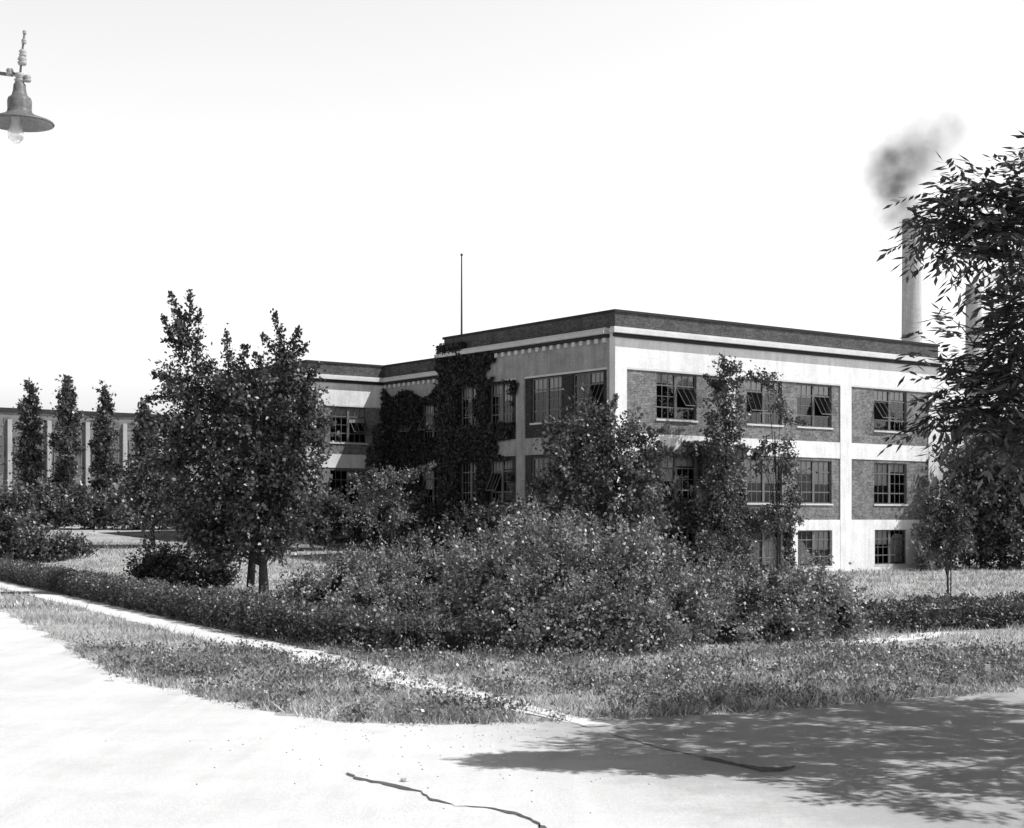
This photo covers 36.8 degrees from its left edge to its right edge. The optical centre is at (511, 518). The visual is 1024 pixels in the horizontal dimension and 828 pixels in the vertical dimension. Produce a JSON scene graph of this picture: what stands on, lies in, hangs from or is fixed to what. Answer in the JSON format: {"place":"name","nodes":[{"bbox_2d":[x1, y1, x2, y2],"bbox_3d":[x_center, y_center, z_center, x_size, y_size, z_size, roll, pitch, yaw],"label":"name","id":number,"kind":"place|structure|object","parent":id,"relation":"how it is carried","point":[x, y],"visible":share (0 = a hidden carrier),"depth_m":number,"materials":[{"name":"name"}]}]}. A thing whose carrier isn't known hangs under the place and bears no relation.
{"place":"outdoors","nodes":[
{"label":"outdoors","id":0,"kind":"place"},
{"bbox_2d":[0,30,54,143],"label":"street lamp","id":1,"kind":"object","parent":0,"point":[18,117],"visible":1,"depth_m":11.77,"materials":[{"name":"grey metal"}]},
{"bbox_2d":[0,581,613,725],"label":"sidewalk","id":2,"kind":"structure","parent":0,"point":[163,621],"depth_m":37.06,"materials":[{"name":"concrete"}]},
{"bbox_2d":[0,612,1023,827],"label":"road","id":3,"kind":"structure","parent":0,"point":[84,744],"depth_m":17.41,"materials":[{"name":"grey concrete"}]},
{"bbox_2d":[346,772,546,827],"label":"road crack","id":4,"kind":"object","parent":3,"relation":"on","point":[429,798],"visible":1,"depth_m":15.55,"materials":[{"name":"black asphalt"}]},
{"bbox_2d":[524,709,748,767],"bbox_3d":[0.849,2.788,20.923,0.210,0.001,8.395,0,0,-25],"label":"road crack","id":5,"kind":"object","parent":3,"relation":"on","point":[626,738],"visible":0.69,"depth_m":19.33,"materials":[{"name":"black asphalt"}]},
{"bbox_2d":[704,756,794,770],"bbox_3d":[2.572,2.784,17.445,1.229,0.001,0.604,0,0,36],"label":"road crack","id":6,"kind":"object","parent":3,"relation":"on","point":[756,767],"visible":1,"depth_m":17.21,"materials":[{"name":"black asphalt"}]},
{"bbox_2d":[0,519,1023,726],"bbox_3d":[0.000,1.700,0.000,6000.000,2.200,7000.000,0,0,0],"label":"ground","id":7,"kind":"structure","parent":0,"point":[129,535],"depth_m":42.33,"materials":[{"name":"plant"}]},
{"bbox_2d":[8,377,47,525],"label":"poplar tree","id":8,"kind":"object","parent":7,"relation":"on","point":[29,426],"visible":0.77,"depth_m":121.62,"materials":[{"name":"black plant"}]},
{"bbox_2d":[0,507,98,563],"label":"shrub border","id":9,"kind":"object","parent":7,"relation":"on","point":[16,542],"visible":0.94,"depth_m":83.55,"materials":[{"name":"plant"}]},
{"bbox_2d":[43,374,86,526],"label":"poplar tree","id":10,"kind":"object","parent":7,"relation":"on","point":[66,470],"visible":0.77,"depth_m":120.69,"materials":[{"name":"black plant"}]},
{"bbox_2d":[0,407,194,524],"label":"factory","id":11,"kind":"structure","parent":7,"relation":"on","point":[9,417],"depth_m":143.28,"materials":[{"name":"concrete"}]},
{"bbox_2d":[0,417,189,518],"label":"windows","id":12,"kind":"structure","parent":11,"relation":"in","point":[78,459],"depth_m":144.58,"materials":[{"name":"grey glass"}]},
{"bbox_2d":[82,380,125,525],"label":"poplar tree","id":13,"kind":"object","parent":7,"relation":"on","point":[100,442],"visible":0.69,"depth_m":122.62,"materials":[{"name":"black plant"}]},
{"bbox_2d":[0,472,214,530],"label":"background shrubs","id":14,"kind":"object","parent":7,"relation":"on","point":[83,509],"visible":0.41,"depth_m":111.19,"materials":[{"name":"plant"}]},
{"bbox_2d":[129,395,159,503],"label":"poplar tree","id":15,"kind":"object","parent":7,"relation":"on","point":[140,446],"visible":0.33,"depth_m":123.61,"materials":[{"name":"black plant"}]},
{"bbox_2d":[98,449,210,546],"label":"round tree","id":16,"kind":"object","parent":7,"relation":"on","point":[146,514],"visible":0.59,"depth_m":91.38,"materials":[{"name":"grey plant"}]},
{"bbox_2d":[119,524,241,589],"bbox_3d":[-12.889,1.740,59.983,4.994,3.077,2.970,0,0,0],"label":"rounded bush","id":17,"kind":"object","parent":7,"relation":"on","point":[178,566],"visible":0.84,"depth_m":59.67,"materials":[{"name":"plant"}]},
{"bbox_2d":[139,289,346,592],"bbox_3d":[-9.959,-2.837,57.124,7.777,11.392,4.399,0,0,0],"label":"elm tree","id":18,"kind":"object","parent":7,"relation":"on","point":[228,483],"visible":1,"depth_m":56.61,"materials":[{"name":"black plant"}]},
{"bbox_2d":[0,556,513,655],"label":"hedge","id":19,"kind":"object","parent":7,"relation":"on","point":[293,619],"visible":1,"depth_m":36.24,"materials":[{"name":"grey plant"}]},
{"bbox_2d":[232,580,286,603],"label":"plants","id":20,"kind":"object","parent":7,"relation":"on","point":[253,589],"visible":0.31,"depth_m":49.97,"materials":[{"name":"grey plant"}]},
{"bbox_2d":[246,485,437,556],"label":"shrub border","id":21,"kind":"object","parent":7,"relation":"on","point":[342,523],"visible":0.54,"depth_m":89.14,"materials":[{"name":"plant"}]},
{"bbox_2d":[345,460,436,570],"bbox_3d":[-5.123,0.192,64.084,3.605,5.311,2.305,0,0,-25],"label":"sapling","id":22,"kind":"object","parent":7,"relation":"on","point":[383,483],"visible":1,"depth_m":63.92,"materials":[{"name":"grey plant"}]},
{"bbox_2d":[218,337,609,574],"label":"weathered painted walls","id":23,"kind":"structure","parent":7,"relation":"on","point":[519,368],"depth_m":77.53,"materials":[{"name":"paint"}]},
{"bbox_2d":[224,369,606,518],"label":"sooty brick panels","id":24,"kind":"object","parent":23,"relation":"on","point":[567,383],"visible":0.21,"depth_m":77.31,"materials":[{"name":"grey brick"}]},
{"bbox_2d":[179,639,951,812],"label":"stones","id":25,"kind":"object","parent":7,"relation":"on","point":[945,721],"visible":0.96,"depth_m":19.39,"materials":[{"name":"grey stone"}]},
{"bbox_2d":[226,371,905,567],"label":"window frames","id":26,"kind":"structure","parent":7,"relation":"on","point":[674,467],"depth_m":80.26,"materials":[{"name":"black metal"}]},
{"bbox_2d":[236,373,901,565],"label":"interior","id":27,"kind":"object","parent":7,"relation":"on","point":[681,414],"depth_m":81.57,"materials":[{"name":"black"}]},
{"bbox_2d":[350,341,797,575],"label":"ivy","id":28,"kind":"object","parent":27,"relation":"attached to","point":[477,442],"visible":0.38,"depth_m":81.86,"materials":[{"name":"black plant"}]},
{"bbox_2d":[395,489,742,582],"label":"shrub border","id":29,"kind":"object","parent":7,"relation":"on","point":[489,515],"visible":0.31,"depth_m":65.62,"materials":[{"name":"grey plant"}]},
{"bbox_2d":[262,489,882,659],"bbox_3d":[2.213,1.364,38.368,12.470,4.127,14.956,0,0,-32],"label":"flowering shrub","id":30,"kind":"object","parent":7,"relation":"on","point":[559,596],"visible":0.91,"depth_m":34.19,"materials":[{"name":"grey plant"}]},
{"bbox_2d":[228,326,947,568],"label":"cornice and sills","id":31,"kind":"structure","parent":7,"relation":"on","point":[625,330],"depth_m":78.53,"materials":[{"name":"concrete"}]},
{"bbox_2d":[513,382,685,556],"bbox_3d":[3.454,-1.248,60.139,6.414,8.206,4.260,0,0,-19],"label":"maple tree","id":32,"kind":"object","parent":7,"relation":"on","point":[602,464],"visible":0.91,"depth_m":59.64,"materials":[{"name":"grey plant"}]},
{"bbox_2d":[304,333,937,571],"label":"painted walls","id":33,"kind":"structure","parent":7,"relation":"on","point":[851,540],"depth_m":81.69,"materials":[{"name":"white paint"}]},
{"bbox_2d":[216,369,927,519],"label":"brick panels","id":34,"kind":"object","parent":33,"relation":"on","point":[642,389],"visible":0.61,"depth_m":81.51,"materials":[{"name":"grey brick"}]},
{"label":"roof","id":35,"kind":"object","parent":34,"relation":"on","visible":0},
{"bbox_2d":[460,253,462,333],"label":"flagpole","id":36,"kind":"object","parent":35,"relation":"on","point":[461,254],"visible":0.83,"depth_m":82.96,"materials":[{"name":"metal"}]},
{"bbox_2d":[684,352,757,573],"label":"columnar tree","id":37,"kind":"object","parent":7,"relation":"on","point":[725,509],"visible":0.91,"depth_m":73.27,"materials":[{"name":"grey plant"}]},
{"bbox_2d":[738,360,817,575],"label":"columnar tree","id":38,"kind":"object","parent":7,"relation":"on","point":[774,516],"visible":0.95,"depth_m":74.38,"materials":[{"name":"grey plant"}]},
{"bbox_2d":[901,218,921,341],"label":"smokestack","id":39,"kind":"object","parent":7,"relation":"on","point":[911,303],"visible":0.23,"depth_m":179.04,"materials":[{"name":"concrete"}]},
{"bbox_2d":[855,631,972,642],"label":"footpath","id":40,"kind":"structure","parent":7,"relation":"on","point":[928,634],"depth_m":36.20,"materials":[{"name":"concrete"}]},
{"bbox_2d":[831,585,1023,633],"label":"hedge","id":41,"kind":"object","parent":7,"relation":"on","point":[975,612],"visible":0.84,"depth_m":38.42,"materials":[{"name":"black plant"}]},
{"bbox_2d":[910,477,977,608],"bbox_3d":[13.222,0.769,46.997,2.030,4.167,1.648,0,0,18],"label":"young tree","id":42,"kind":"object","parent":7,"relation":"on","point":[940,543],"visible":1,"depth_m":46.87,"materials":[{"name":"grey plant"}]},
{"bbox_2d":[876,130,1023,506],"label":"sumac tree","id":43,"kind":"object","parent":7,"relation":"on","point":[1011,215],"visible":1,"depth_m":16.68,"materials":[{"name":"black plant"}]},
{"bbox_2d":[906,497,1023,570],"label":"background shrubs","id":44,"kind":"object","parent":7,"relation":"on","point":[997,540],"visible":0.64,"depth_m":83.71,"materials":[{"name":"plant"}]},
{"bbox_2d":[965,283,982,443],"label":"smokestack","id":45,"kind":"object","parent":7,"relation":"on","point":[969,311],"visible":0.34,"depth_m":189.19,"materials":[{"name":"concrete"}]},
{"bbox_2d":[925,414,1023,568],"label":"willow tree","id":46,"kind":"object","parent":7,"relation":"on","point":[983,494],"visible":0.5,"depth_m":84.22,"materials":[{"name":"black plant"}]},
{"bbox_2d":[983,664,990,683],"bbox_3d":[8.046,2.635,26.052,0.100,0.330,0.100,0,0,0],"label":"boundary stake","id":47,"kind":"object","parent":7,"relation":"on","point":[986,667],"visible":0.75,"depth_m":26.00,"materials":[{"name":"grey wood"}]},
{"bbox_2d":[0,0,1023,515],"label":"sky","id":48,"kind":"structure","parent":0,"point":[331,166],"materials":[{"name":"white"}]},
{"bbox_2d":[245,372,902,564],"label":"window blinds","id":49,"kind":"object","parent":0,"point":[769,545],"depth_m":80.23,"materials":[{"name":"grey fabric"}]},
{"bbox_2d":[215,309,941,393],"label":"coping","id":50,"kind":"object","parent":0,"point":[634,336],"visible":0.6,"depth_m":78.74,"materials":[{"name":"grey concrete"}]},
{"bbox_2d":[222,312,937,383],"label":"parapet","id":51,"kind":"structure","parent":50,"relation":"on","point":[620,319],"depth_m":78.98,"materials":[{"name":"brick"}]}
]}

